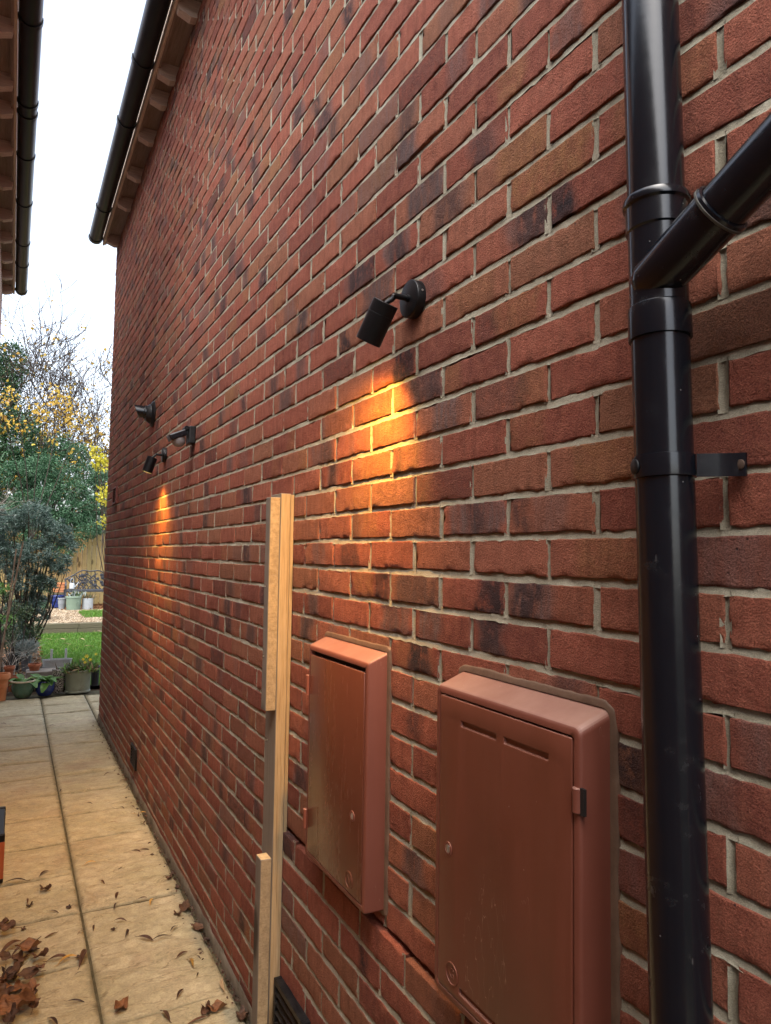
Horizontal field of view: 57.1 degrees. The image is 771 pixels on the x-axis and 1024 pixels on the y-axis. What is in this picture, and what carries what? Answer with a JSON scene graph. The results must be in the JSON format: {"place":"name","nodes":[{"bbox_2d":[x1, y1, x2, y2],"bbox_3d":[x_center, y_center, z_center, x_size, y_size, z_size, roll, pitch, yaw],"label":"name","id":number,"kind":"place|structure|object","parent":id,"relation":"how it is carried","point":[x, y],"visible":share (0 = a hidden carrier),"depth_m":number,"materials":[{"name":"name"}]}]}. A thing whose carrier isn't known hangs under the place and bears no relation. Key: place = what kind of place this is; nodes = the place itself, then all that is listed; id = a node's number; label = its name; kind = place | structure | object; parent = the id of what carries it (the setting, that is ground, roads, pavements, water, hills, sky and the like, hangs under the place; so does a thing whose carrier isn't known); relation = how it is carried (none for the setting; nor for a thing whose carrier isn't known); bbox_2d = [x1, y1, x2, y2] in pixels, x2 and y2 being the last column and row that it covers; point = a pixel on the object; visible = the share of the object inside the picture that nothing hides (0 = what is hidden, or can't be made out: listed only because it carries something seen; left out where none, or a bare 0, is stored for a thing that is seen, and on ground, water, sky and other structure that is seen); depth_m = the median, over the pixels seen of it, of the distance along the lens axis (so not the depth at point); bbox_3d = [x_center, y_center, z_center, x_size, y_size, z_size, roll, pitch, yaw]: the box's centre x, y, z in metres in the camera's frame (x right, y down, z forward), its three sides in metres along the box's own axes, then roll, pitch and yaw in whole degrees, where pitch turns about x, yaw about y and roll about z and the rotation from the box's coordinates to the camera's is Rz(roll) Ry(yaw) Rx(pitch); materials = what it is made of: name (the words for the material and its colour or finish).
{"place":"outdoors","nodes":[
{"label":"outdoors","id":0,"kind":"place"},
{"bbox_2d":[1,639,42,696],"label":"garden bed","id":1,"kind":"object","parent":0,"point":[11,694],"visible":0.02,"depth_m":10.11,"materials":[{"name":"soil"}]},
{"bbox_2d":[0,549,16,671],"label":"bamboo cane","id":2,"kind":"object","parent":1,"relation":"on","point":[8,603],"visible":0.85,"depth_m":8.43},
{"bbox_2d":[0,560,23,671],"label":"laurel sprig","id":3,"kind":"object","parent":1,"relation":"on","point":[3,588],"visible":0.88,"depth_m":8.79,"materials":[{"name":"green plant"}]},
{"bbox_2d":[0,542,23,657],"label":"bamboo cane","id":4,"kind":"object","parent":1,"relation":"on","point":[14,584],"visible":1,"depth_m":8.36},
{"bbox_2d":[8,675,17,691],"bbox_3d":[-4.242,1.951,8.063,0.130,0.172,0.130,3,-4,-28],"label":"flower pot","id":5,"kind":"object","parent":1,"relation":"on","point":[9,686],"visible":0.23,"depth_m":8.01,"materials":[{"name":"ceramic"}]},
{"bbox_2d":[4,665,14,676],"bbox_3d":[-4.266,1.808,8.036,0.116,0.122,0.116,3,-4,-28],"label":"flower pot","id":6,"kind":"object","parent":5,"relation":"on","point":[10,668],"visible":0.84,"depth_m":8.01,"materials":[{"name":"ceramic"}]},
{"bbox_2d":[8,653,20,671],"bbox_3d":[-4.923,1.993,9.400,0.148,0.230,0.148,3,-4,-28],"label":"nursery pot","id":7,"kind":"object","parent":1,"relation":"on","point":[15,661],"visible":0.61,"depth_m":9.36,"materials":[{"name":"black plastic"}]},
{"bbox_2d":[0,575,43,664],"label":"undergrowth bush","id":8,"kind":"object","parent":1,"relation":"on","point":[25,624],"visible":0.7,"depth_m":9.52,"materials":[{"name":"green plant"}]},
{"bbox_2d":[21,655,31,670],"bbox_3d":[-4.790,2.015,9.446,0.140,0.197,0.140,3,-4,-28],"label":"nursery pot","id":9,"kind":"object","parent":1,"relation":"on","point":[24,663],"visible":0.69,"depth_m":9.39,"materials":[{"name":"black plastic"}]},
{"bbox_2d":[13,637,40,659],"bbox_3d":[-4.780,1.821,9.461,0.387,0.307,0.355,3,-4,-28],"label":"lavender bush","id":10,"kind":"object","parent":9,"relation":"in","point":[27,646],"visible":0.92,"depth_m":9.41,"materials":[{"name":"plant"}]},
{"bbox_2d":[0,496,79,661],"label":"grey green shrub","id":11,"kind":"object","parent":1,"relation":"on","point":[24,514],"visible":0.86,"depth_m":10.01,"materials":[{"name":"green plant"}]},
{"bbox_2d":[0,481,28,514],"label":"dead branch","id":12,"kind":"object","parent":11,"relation":"attached to","point":[9,496],"visible":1,"depth_m":9.58,"materials":[{"name":"wood"}]},
{"bbox_2d":[26,667,59,689],"bbox_3d":[-4.006,1.957,8.334,0.400,0.200,0.260,3,-4,-28],"label":"shelf","id":13,"kind":"object","parent":1,"relation":"on","point":[44,671],"visible":0.26,"depth_m":8.22,"materials":[{"name":"stone"}]},
{"bbox_2d":[2,602,102,693],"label":"leaf litter","id":14,"kind":"object","parent":1,"relation":"on","point":[98,606],"visible":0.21,"depth_m":11.02,"materials":[{"name":"plant"}]},
{"bbox_2d":[34,628,76,634],"bbox_3d":[-6.998,2.311,13.580,2.000,0.104,0.170,3,-4,-28],"label":"timber sleeper","id":15,"kind":"object","parent":1,"relation":"on","point":[47,631],"visible":0.41,"depth_m":13.81,"materials":[{"name":"brown wood"}]},
{"bbox_2d":[3,622,78,629],"bbox_3d":[-7.118,2.200,13.522,2.325,0.100,0.170,3,-4,-28],"label":"timber sleeper","id":16,"kind":"object","parent":15,"relation":"on","point":[61,625],"visible":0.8,"depth_m":13.84,"materials":[{"name":"brown wood"}]},
{"bbox_2d":[28,663,40,670],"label":"flower pot","id":17,"kind":"object","parent":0,"point":[34,666],"visible":1,"depth_m":8.25,"materials":[{"name":"ceramic"}]},
{"bbox_2d":[0,349,89,538],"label":"beech sprays","id":18,"kind":"object","parent":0,"point":[38,419],"visible":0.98,"depth_m":17.13,"materials":[{"name":"yellow plant"}]},
{"bbox_2d":[0,598,101,624],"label":"raised gravel ground","id":19,"kind":"structure","parent":0,"point":[54,608],"depth_m":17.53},
{"bbox_2d":[0,336,57,514],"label":"ivy clad tree","id":20,"kind":"object","parent":19,"relation":"on","point":[4,448],"visible":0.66,"depth_m":19.99,"materials":[{"name":"leaf"},{"name":"bark"},{"name":"ivy leaf"}]},
{"bbox_2d":[0,574,60,618],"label":"dark yew bush","id":21,"kind":"object","parent":19,"relation":"on","point":[43,603],"visible":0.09,"depth_m":14.70,"materials":[{"name":"green plant"}]},
{"bbox_2d":[0,531,106,605],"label":"board fence","id":22,"kind":"object","parent":19,"relation":"on","point":[87,554],"visible":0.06,"depth_m":18.97,"materials":[{"name":"wood"}]},
{"bbox_2d":[0,431,107,581],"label":"evergreen tree","id":23,"kind":"object","parent":19,"relation":"on","point":[83,520],"visible":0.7,"depth_m":19.19,"materials":[{"name":"green plant"}]},
{"bbox_2d":[51,595,64,606],"bbox_3d":[-8.268,2.244,17.853,0.342,0.302,0.342,3,-4,-28],"label":"flower pot","id":24,"kind":"object","parent":19,"relation":"on","point":[56,602],"visible":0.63,"depth_m":17.72,"materials":[{"name":"blue ceramic"}]},
{"bbox_2d":[58,598,65,608],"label":"flower pot","id":25,"kind":"object","parent":19,"relation":"on","point":[61,603],"visible":0.94,"depth_m":17.11,"materials":[{"name":"grey plastic"}]},
{"bbox_2d":[65,596,81,609],"bbox_3d":[-7.551,2.200,17.158,0.368,0.327,0.368,3,-4,-28],"label":"round tub","id":26,"kind":"object","parent":19,"relation":"on","point":[73,602],"visible":0.96,"depth_m":17.02,"materials":[{"name":"green ceramic"}]},
{"bbox_2d":[68,590,85,597],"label":"seedlings","id":27,"kind":"object","parent":26,"relation":"in","point":[74,593],"visible":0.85,"depth_m":17.18,"materials":[{"name":"green plant"}]},
{"bbox_2d":[63,570,103,606],"bbox_3d":[-7.554,1.966,18.165,1.248,0.954,0.624,3,-4,-28],"label":"garden bench","id":28,"kind":"object","parent":19,"relation":"on","point":[84,582],"visible":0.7,"depth_m":18.26,"materials":[{"name":"metal"}]},
{"bbox_2d":[69,578,78,588],"bbox_3d":[-7.813,1.788,17.800,0.232,0.269,0.124,3,-4,-28],"label":"watering can","id":29,"kind":"object","parent":28,"relation":"on","point":[72,586],"visible":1,"depth_m":17.73,"materials":[{"name":"metal"}]},
{"bbox_2d":[82,598,92,609],"bbox_3d":[-7.292,2.245,17.349,0.262,0.267,0.262,3,-4,-28],"label":"round tub","id":30,"kind":"object","parent":19,"relation":"on","point":[87,604],"visible":0.91,"depth_m":17.24,"materials":[{"name":"grey plastic"}]},
{"bbox_2d":[81,593,96,598],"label":"dry plants","id":31,"kind":"object","parent":30,"relation":"on","point":[89,596],"visible":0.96,"depth_m":17.33,"materials":[{"name":"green plant"}]},
{"bbox_2d":[77,609,102,617],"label":"grass tuft","id":32,"kind":"object","parent":19,"relation":"on","point":[94,613],"visible":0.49,"depth_m":15.89,"materials":[{"name":"plant"}]},
{"bbox_2d":[89,404,108,574],"bbox_3d":[-7.247,-0.172,18.144,0.724,5.216,0.739,3,-4,-28],"label":"yellow shrub","id":33,"kind":"object","parent":19,"relation":"on","point":[102,496],"visible":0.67,"depth_m":18.15,"materials":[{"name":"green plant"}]},
{"bbox_2d":[42,648,71,667],"bbox_3d":[-3.988,1.771,8.614,0.338,0.215,0.142,3,-4,-28],"label":"oval trough","id":34,"kind":"object","parent":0,"point":[51,662],"visible":0.96,"depth_m":8.57,"materials":[{"name":"grey plastic"}]},
{"bbox_2d":[53,582,64,592],"bbox_3d":[-8.386,1.939,18.203,0.260,0.250,0.192,3,-4,-28],"label":"terracotta trough","id":35,"kind":"object","parent":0,"point":[62,587],"visible":0.62,"depth_m":18.14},
{"bbox_2d":[35,555,100,692],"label":"ground","id":36,"kind":"structure","parent":0,"point":[93,688],"depth_m":8.87,"materials":[{"name":"soil"}]},
{"bbox_2d":[0,0,18,333],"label":"neighbour house","id":37,"kind":"structure","parent":36,"relation":"on","point":[9,23],"depth_m":5.37,"materials":[{"name":"brick"}]},
{"bbox_2d":[15,0,43,295],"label":"gutter","id":38,"kind":"object","parent":37,"relation":"attached to","point":[30,18],"visible":0.96,"depth_m":5.08,"materials":[{"name":"plastic"}]},
{"bbox_2d":[0,338,109,537],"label":"autumn tree","id":39,"kind":"object","parent":36,"relation":"on","point":[50,407],"visible":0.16,"depth_m":25.35,"materials":[{"name":"yellow plant"}]},
{"bbox_2d":[0,274,112,552],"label":"autumn tree","id":40,"kind":"object","parent":36,"relation":"on","point":[45,370],"visible":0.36,"depth_m":21.88,"materials":[{"name":"brown plant"}]},
{"bbox_2d":[15,337,113,588],"bbox_3d":[-9.432,-1.674,25.258,9.662,8.994,6.289,1,-4,1],"label":"autumn tree","id":41,"kind":"object","parent":36,"relation":"on","point":[81,382],"visible":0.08,"depth_m":24.58,"materials":[{"name":"yellow plant"}]},
{"bbox_2d":[91,665,99,685],"bbox_3d":[-3.470,1.954,8.470,0.106,0.237,0.106,3,-4,-28],"label":"flower pot","id":42,"kind":"object","parent":36,"relation":"on","point":[94,678],"visible":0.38,"depth_m":8.44,"materials":[{"name":"black plastic"}]},
{"bbox_2d":[98,0,770,1023],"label":"brick house","id":43,"kind":"structure","parent":36,"relation":"on","point":[302,184],"depth_m":1.63,"materials":[{"name":"brick"}]},
{"bbox_2d":[112,486,117,504],"bbox_3d":[-2.416,-0.146,6.331,0.018,0.150,0.230,3,-4,-28],"label":"air vent","id":44,"kind":"object","parent":43,"relation":"attached to","point":[114,495],"visible":1,"depth_m":6.30,"materials":[{"name":"red plastic"}]},
{"bbox_2d":[88,0,171,243],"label":"gutter","id":45,"kind":"object","parent":43,"relation":"attached to","point":[154,17],"visible":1,"depth_m":4.88,"materials":[{"name":"plastic"}]},
{"bbox_2d":[130,742,136,770],"bbox_3d":[-1.727,1.675,4.860,0.012,0.140,0.224,3,-4,-28],"label":"air vent","id":46,"kind":"object","parent":43,"relation":"attached to","point":[133,755],"visible":1,"depth_m":4.85,"materials":[{"name":"black plastic"}]},
{"bbox_2d":[134,401,155,426],"bbox_3d":[-1.611,-0.658,4.723,0.127,0.176,0.176,3,-4,-28],"label":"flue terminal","id":47,"kind":"object","parent":43,"relation":"attached to","point":[147,413],"visible":1,"depth_m":4.69,"materials":[{"name":"black plastic"}]},
{"bbox_2d":[142,448,166,473],"bbox_3d":[-1.392,-0.309,4.265,0.133,0.162,0.089,3,-4,-28],"label":"wall spotlight","id":48,"kind":"object","parent":43,"relation":"attached to","point":[149,464],"depth_m":4.24,"materials":[{"name":"metal"}]},
{"bbox_2d":[167,426,195,446],"bbox_3d":[-1.039,-0.383,3.601,0.131,0.110,0.080,3,-4,-28],"label":"motion sensor","id":49,"kind":"object","parent":43,"relation":"attached to","point":[177,439],"visible":1,"depth_m":3.58,"materials":[{"name":"black plastic"}]},
{"bbox_2d":[273,976,310,1023],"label":"air vent","id":50,"kind":"object","parent":43,"relation":"attached to","point":[287,1008],"visible":1,"depth_m":2.09,"materials":[{"name":"black plastic"}]},
{"bbox_2d":[303,631,392,915],"bbox_3d":[-0.108,0.636,1.813,0.066,0.622,0.402,3,-4,-28],"label":"meter box","id":51,"kind":"object","parent":43,"relation":"attached to","point":[346,825],"visible":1,"depth_m":1.72,"materials":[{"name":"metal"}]},
{"bbox_2d":[307,654,365,903],"bbox_3d":[-0.128,0.650,1.802,0.015,0.528,0.338,3,-4,-28],"label":"door","id":52,"kind":"structure","parent":51,"relation":"in","point":[337,690],"depth_m":1.78,"materials":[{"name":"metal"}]},
{"bbox_2d":[356,279,425,347],"bbox_3d":[0.012,-0.454,1.621,0.155,0.157,0.090,1,-4,-3],"label":"wall spotlight","id":53,"kind":"object","parent":43,"relation":"attached to","point":[377,320],"depth_m":1.60,"materials":[{"name":"metal"}]},
{"bbox_2d":[435,665,622,1023],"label":"meter box","id":54,"kind":"object","parent":43,"relation":"attached to","point":[528,845],"visible":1,"depth_m":1.12,"materials":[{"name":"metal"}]},
{"bbox_2d":[438,694,573,1023],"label":"door","id":55,"kind":"structure","parent":54,"relation":"in","point":[506,934],"depth_m":1.16,"materials":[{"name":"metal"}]},
{"bbox_2d":[622,0,770,1023],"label":"downpipe","id":56,"kind":"object","parent":43,"relation":"attached to","point":[678,239],"visible":1,"depth_m":0.87,"materials":[{"name":"black plastic"}]},
{"bbox_2d":[38,631,101,686],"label":"lawn","id":57,"kind":"structure","parent":0,"point":[75,653],"depth_m":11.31,"materials":[{"name":"plant"}]},
{"bbox_2d":[77,628,101,632],"bbox_3d":[-5.137,2.399,14.555,2.195,0.103,0.170,3,-4,-28],"label":"timber sleeper","id":58,"kind":"object","parent":57,"relation":"on","point":[79,630],"visible":0.24,"depth_m":14.06,"materials":[{"name":"brown wood"}]},
{"bbox_2d":[79,622,101,627],"bbox_3d":[-5.124,2.295,14.567,2.170,0.100,0.170,3,-4,-28],"label":"timber sleeper","id":59,"kind":"object","parent":58,"relation":"on","point":[90,624],"visible":0.34,"depth_m":14.10,"materials":[{"name":"brown wood"}]},
{"bbox_2d":[0,0,145,554],"label":"sky","id":60,"kind":"structure","parent":0,"point":[88,46],"materials":[{"name":"white"}]},
{"bbox_2d":[0,690,248,1023],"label":"paving","id":61,"kind":"structure","parent":0,"point":[149,978],"depth_m":3.38,"materials":[{"name":"concrete"}]},
{"bbox_2d":[0,806,5,882],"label":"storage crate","id":62,"kind":"object","parent":61,"relation":"on","point":[2,825],"visible":1,"depth_m":3.42,"materials":[{"name":"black plastic"}]},
{"bbox_2d":[0,973,6,982],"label":"broad leaf","id":63,"kind":"object","parent":61,"relation":"on","point":[5,977],"visible":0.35,"depth_m":2.63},
{"bbox_2d":[0,970,16,979],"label":"broad leaf","id":64,"kind":"object","parent":63,"relation":"on","point":[10,976],"visible":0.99,"depth_m":2.64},
{"bbox_2d":[0,916,8,926],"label":"broad leaf","id":65,"kind":"object","parent":61,"relation":"on","point":[4,920],"visible":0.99,"depth_m":3.05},
{"bbox_2d":[0,672,10,700],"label":"flower pot","id":66,"kind":"object","parent":61,"relation":"on","point":[5,677],"visible":1,"depth_m":7.51,"materials":[{"name":"ceramic"}]},
{"bbox_2d":[0,951,13,960],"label":"broad leaf","id":67,"kind":"object","parent":61,"relation":"on","point":[5,955],"visible":1,"depth_m":2.76,"materials":[{"name":"plant"}]},
{"bbox_2d":[1,966,17,979],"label":"broad leaf","id":68,"kind":"object","parent":61,"relation":"on","point":[9,968],"visible":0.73,"depth_m":2.68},
{"bbox_2d":[8,961,24,974],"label":"broad leaf","id":69,"kind":"object","parent":68,"relation":"on","point":[17,965],"visible":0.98,"depth_m":2.69,"materials":[{"name":"plant"}]},
{"bbox_2d":[0,919,20,930],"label":"broad leaf","id":70,"kind":"object","parent":61,"relation":"on","point":[8,925],"visible":1,"depth_m":2.99,"materials":[{"name":"plant"}]},
{"bbox_2d":[1,939,20,950],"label":"willow leaf","id":71,"kind":"object","parent":61,"relation":"on","point":[8,944],"visible":0.89,"depth_m":2.85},
{"bbox_2d":[3,1002,19,1023],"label":"broad leaf","id":72,"kind":"object","parent":61,"relation":"on","point":[10,1015],"visible":1,"depth_m":2.42,"materials":[{"name":"plant"}]},
{"bbox_2d":[0,994,24,1014],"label":"broad leaf","id":73,"kind":"object","parent":72,"relation":"on","point":[4,1007],"visible":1,"depth_m":2.45,"materials":[{"name":"plant"}]},
{"bbox_2d":[6,979,22,990],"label":"broad leaf","id":74,"kind":"object","parent":61,"relation":"on","point":[18,984],"visible":0.74,"depth_m":2.60,"materials":[{"name":"plant"}]},
{"bbox_2d":[16,966,45,979],"bbox_3d":[-1.324,1.715,2.641,0.098,0.020,0.055,4,-5,-42],"label":"broad leaf","id":75,"kind":"object","parent":74,"relation":"on","point":[27,973],"visible":1,"depth_m":2.64,"materials":[{"name":"plant"}]},
{"bbox_2d":[11,950,29,961],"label":"broad leaf","id":76,"kind":"object","parent":61,"relation":"on","point":[18,957],"visible":0.98,"depth_m":2.78,"materials":[{"name":"plant"}]},
{"bbox_2d":[5,987,36,1008],"bbox_3d":[-1.278,1.692,2.467,0.140,0.046,0.064,-4,10,9],"label":"broad leaf","id":77,"kind":"object","parent":61,"relation":"on","point":[27,993],"visible":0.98,"depth_m":2.48,"materials":[{"name":"plant"}]},
{"bbox_2d":[10,678,34,698],"bbox_3d":[-3.954,1.927,7.730,0.256,0.187,0.256,3,-4,-28],"label":"flower pot","id":78,"kind":"object","parent":61,"relation":"on","point":[20,690],"visible":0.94,"depth_m":7.64,"materials":[{"name":"green ceramic"}]},
{"bbox_2d":[8,674,37,687],"bbox_3d":[-3.951,1.850,7.737,0.313,0.135,0.324,3,-4,-28],"label":"foxglove plant","id":79,"kind":"object","parent":78,"relation":"in","point":[21,678],"visible":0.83,"depth_m":7.74,"materials":[{"name":"green plant"}]},
{"bbox_2d":[8,937,40,950],"bbox_3d":[-1.424,1.712,2.808,0.121,0.040,0.056,9,-10,-32],"label":"broad leaf","id":80,"kind":"object","parent":61,"relation":"on","point":[29,943],"visible":1,"depth_m":2.82,"materials":[{"name":"plant"}]},
{"bbox_2d":[11,936,40,955],"bbox_3d":[-1.454,1.747,2.865,0.024,0.033,0.159,7,3,19],"label":"willow leaf","id":81,"kind":"object","parent":61,"relation":"on","point":[17,948],"visible":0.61,"depth_m":2.84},
{"bbox_2d":[26,992,40,1014],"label":"broad leaf","id":82,"kind":"object","parent":61,"relation":"on","point":[34,1003],"visible":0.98,"depth_m":2.46,"materials":[{"name":"plant"}]},
{"bbox_2d":[32,963,45,969],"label":"broad leaf","id":83,"kind":"object","parent":61,"relation":"on","point":[40,966],"visible":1,"depth_m":2.69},
{"bbox_2d":[31,947,48,957],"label":"broad leaf","id":84,"kind":"object","parent":61,"relation":"on","point":[44,952],"visible":1,"depth_m":2.78,"materials":[{"name":"plant"}]},
{"bbox_2d":[35,681,54,695],"bbox_3d":[-3.776,1.948,7.856,0.208,0.167,0.208,3,-4,-28],"label":"flower pot","id":85,"kind":"object","parent":61,"relation":"on","point":[49,690],"visible":0.56,"depth_m":7.78,"materials":[{"name":"blue ceramic"}]},
{"bbox_2d":[30,674,63,692],"bbox_3d":[-3.747,1.884,7.859,0.362,0.172,0.380,3,-4,-28],"label":"primula plant","id":86,"kind":"object","parent":85,"relation":"in","point":[44,686],"visible":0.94,"depth_m":7.78,"materials":[{"name":"green plant"}]},
{"bbox_2d":[39,883,51,890],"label":"broad leaf","id":87,"kind":"object","parent":61,"relation":"on","point":[47,887],"visible":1,"depth_m":3.37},
{"bbox_2d":[43,953,69,961],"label":"willow leaf","id":88,"kind":"object","parent":61,"relation":"on","point":[60,955],"visible":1,"depth_m":2.79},
{"bbox_2d":[52,668,64,692],"bbox_3d":[-3.711,1.913,8.051,0.146,0.262,0.146,3,-4,-28],"label":"stone planter","id":89,"kind":"object","parent":61,"relation":"on","point":[59,685],"visible":0.68,"depth_m":8.00,"materials":[{"name":"stone"}]},
{"bbox_2d":[64,670,90,693],"bbox_3d":[-3.518,1.924,8.107,0.290,0.252,0.290,3,-4,-28],"label":"tall tub","id":90,"kind":"object","parent":61,"relation":"on","point":[76,682],"visible":0.73,"depth_m":7.99,"materials":[{"name":"ceramic"}]},
{"bbox_2d":[55,657,100,674],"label":"bedding plants","id":91,"kind":"object","parent":90,"relation":"in","point":[72,666],"visible":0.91,"depth_m":8.05,"materials":[{"name":"green plant"}]},
{"bbox_2d":[78,949,86,968],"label":"willow leaf","id":92,"kind":"object","parent":61,"relation":"on","point":[82,953],"visible":1,"depth_m":2.78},
{"bbox_2d":[114,996,127,1014],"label":"broad leaf","id":93,"kind":"object","parent":61,"relation":"on","point":[122,1003],"visible":1,"depth_m":2.51,"materials":[{"name":"plant"}]},
{"bbox_2d":[92,720,248,1019],"bbox_3d":[-1.341,1.837,4.034,0.105,0.060,6.079,3,-4,-28],"label":"wall foot debris","id":94,"kind":"object","parent":61,"relation":"on","point":[204,935],"depth_m":3.57,"materials":[{"name":"brown plant"}]},
{"bbox_2d":[179,899,190,910],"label":"broad leaf","id":95,"kind":"object","parent":61,"relation":"on","point":[184,905],"visible":1,"depth_m":3.21,"materials":[{"name":"plant"}]},
{"bbox_2d":[190,922,203,929],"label":"broad leaf","id":96,"kind":"object","parent":61,"relation":"on","point":[197,926],"visible":0.97,"depth_m":3.05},
{"bbox_2d":[200,1000,213,1014],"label":"broad leaf","id":97,"kind":"object","parent":61,"relation":"on","point":[205,1010],"visible":1,"depth_m":2.49,"materials":[{"name":"plant"}]},
{"bbox_2d":[206,999,226,1011],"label":"broad leaf","id":98,"kind":"object","parent":61,"relation":"on","point":[217,1004],"visible":1,"depth_m":2.50,"materials":[{"name":"plant"}]},
{"bbox_2d":[236,1005,247,1022],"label":"broad leaf","id":99,"kind":"object","parent":61,"relation":"on","point":[241,1014],"visible":1,"depth_m":2.47,"materials":[{"name":"plant"}]},
{"bbox_2d":[252,493,293,1023],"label":"timber gate post","id":100,"kind":"object","parent":61,"relation":"on","point":[276,656],"visible":0.94,"depth_m":2.23,"materials":[{"name":"wood"}]},
{"label":"broad leaf","id":101,"kind":"object","parent":61,"relation":"on","visible":0},
{"bbox_2d":[20,978,39,992],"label":"broad leaf","id":102,"kind":"object","parent":101,"relation":"on","point":[32,984],"visible":0.64,"depth_m":2.58,"materials":[{"name":"plant"}]},
{"label":"broad leaf","id":103,"kind":"object","parent":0,"visible":0},
{"bbox_2d":[0,983,13,997],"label":"broad leaf","id":104,"kind":"object","parent":103,"relation":"on","point":[3,990],"visible":0.8,"depth_m":2.54,"materials":[{"name":"plant"}]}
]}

